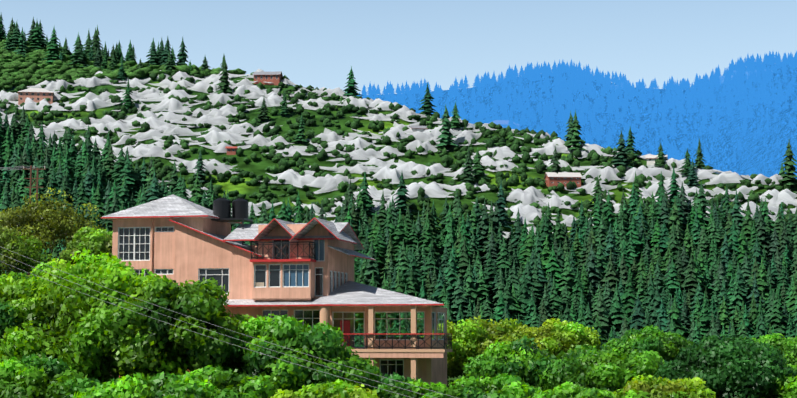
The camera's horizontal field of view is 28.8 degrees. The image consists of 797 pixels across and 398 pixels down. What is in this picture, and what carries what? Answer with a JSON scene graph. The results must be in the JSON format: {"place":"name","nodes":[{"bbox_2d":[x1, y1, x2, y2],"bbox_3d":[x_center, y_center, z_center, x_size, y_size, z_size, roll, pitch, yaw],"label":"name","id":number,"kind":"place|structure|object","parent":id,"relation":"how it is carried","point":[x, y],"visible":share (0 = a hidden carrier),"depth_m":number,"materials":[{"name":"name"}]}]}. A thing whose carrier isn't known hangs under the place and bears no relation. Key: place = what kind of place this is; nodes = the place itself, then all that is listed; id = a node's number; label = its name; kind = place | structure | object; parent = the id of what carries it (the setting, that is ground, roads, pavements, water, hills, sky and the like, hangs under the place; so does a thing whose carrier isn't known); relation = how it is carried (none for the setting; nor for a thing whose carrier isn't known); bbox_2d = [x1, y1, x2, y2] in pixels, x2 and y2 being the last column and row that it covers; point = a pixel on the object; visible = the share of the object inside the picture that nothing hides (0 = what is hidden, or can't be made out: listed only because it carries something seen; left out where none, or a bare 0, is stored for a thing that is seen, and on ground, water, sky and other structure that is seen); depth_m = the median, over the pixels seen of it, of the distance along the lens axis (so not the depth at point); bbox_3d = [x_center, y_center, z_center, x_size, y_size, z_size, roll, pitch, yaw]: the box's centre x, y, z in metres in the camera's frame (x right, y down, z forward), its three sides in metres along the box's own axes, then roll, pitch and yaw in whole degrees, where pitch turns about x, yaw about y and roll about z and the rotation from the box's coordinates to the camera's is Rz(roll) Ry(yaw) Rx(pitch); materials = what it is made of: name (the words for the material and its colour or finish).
{"place":"outdoors","nodes":[
{"label":"outdoors","id":0,"kind":"place"},
{"bbox_2d":[0,0,796,94],"label":"sky","id":1,"kind":"structure","parent":0,"point":[315,43],"materials":[{"name":"blue"}]},
{"bbox_2d":[1,64,796,397],"bbox_3d":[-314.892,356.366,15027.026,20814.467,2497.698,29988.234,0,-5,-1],"label":"terrain","id":2,"kind":"structure","parent":0,"point":[751,158],"depth_m":904.68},
{"bbox_2d":[0,165,456,397],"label":"utility pole and wires","id":3,"kind":"object","parent":2,"relation":"on","point":[31,178],"visible":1,"depth_m":53.26,"materials":[{"name":"brown metal"}]},
{"bbox_2d":[101,195,451,386],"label":"house","id":4,"kind":"structure","parent":2,"relation":"on","point":[304,272],"depth_m":107.57,"materials":[{"name":"paint"}]},
{"bbox_2d":[17,70,772,187],"bbox_3d":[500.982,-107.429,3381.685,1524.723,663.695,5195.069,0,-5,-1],"label":"distant houses","id":5,"kind":"structure","parent":2,"relation":"on","point":[36,95],"depth_m":876.10,"materials":[{"name":"brown wood"}]},
{"bbox_2d":[0,187,796,397],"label":"tree","id":6,"kind":"object","parent":2,"relation":"on","point":[57,340],"depth_m":74.34,"materials":[{"name":"green plant"}]},
{"bbox_2d":[0,14,796,364],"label":"conifer forest","id":7,"kind":"object","parent":2,"relation":"on","point":[532,280],"visible":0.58,"depth_m":675.95,"materials":[{"name":"green plant"}]},
{"bbox_2d":[0,38,796,336],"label":"hillside shrubs","id":8,"kind":"object","parent":2,"relation":"on","point":[22,72],"visible":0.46,"depth_m":812.65,"materials":[{"name":"green plant"}]},
{"bbox_2d":[0,69,796,237],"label":"orchard hail nets","id":9,"kind":"object","parent":8,"relation":"on","point":[214,136],"visible":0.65,"depth_m":808.39},
{"bbox_2d":[357,51,796,170],"bbox_3d":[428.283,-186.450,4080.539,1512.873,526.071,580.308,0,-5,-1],"label":"ridge conifers","id":10,"kind":"object","parent":2,"relation":"on","point":[579,77],"visible":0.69,"depth_m":4185.42,"materials":[{"name":"blue plant"}]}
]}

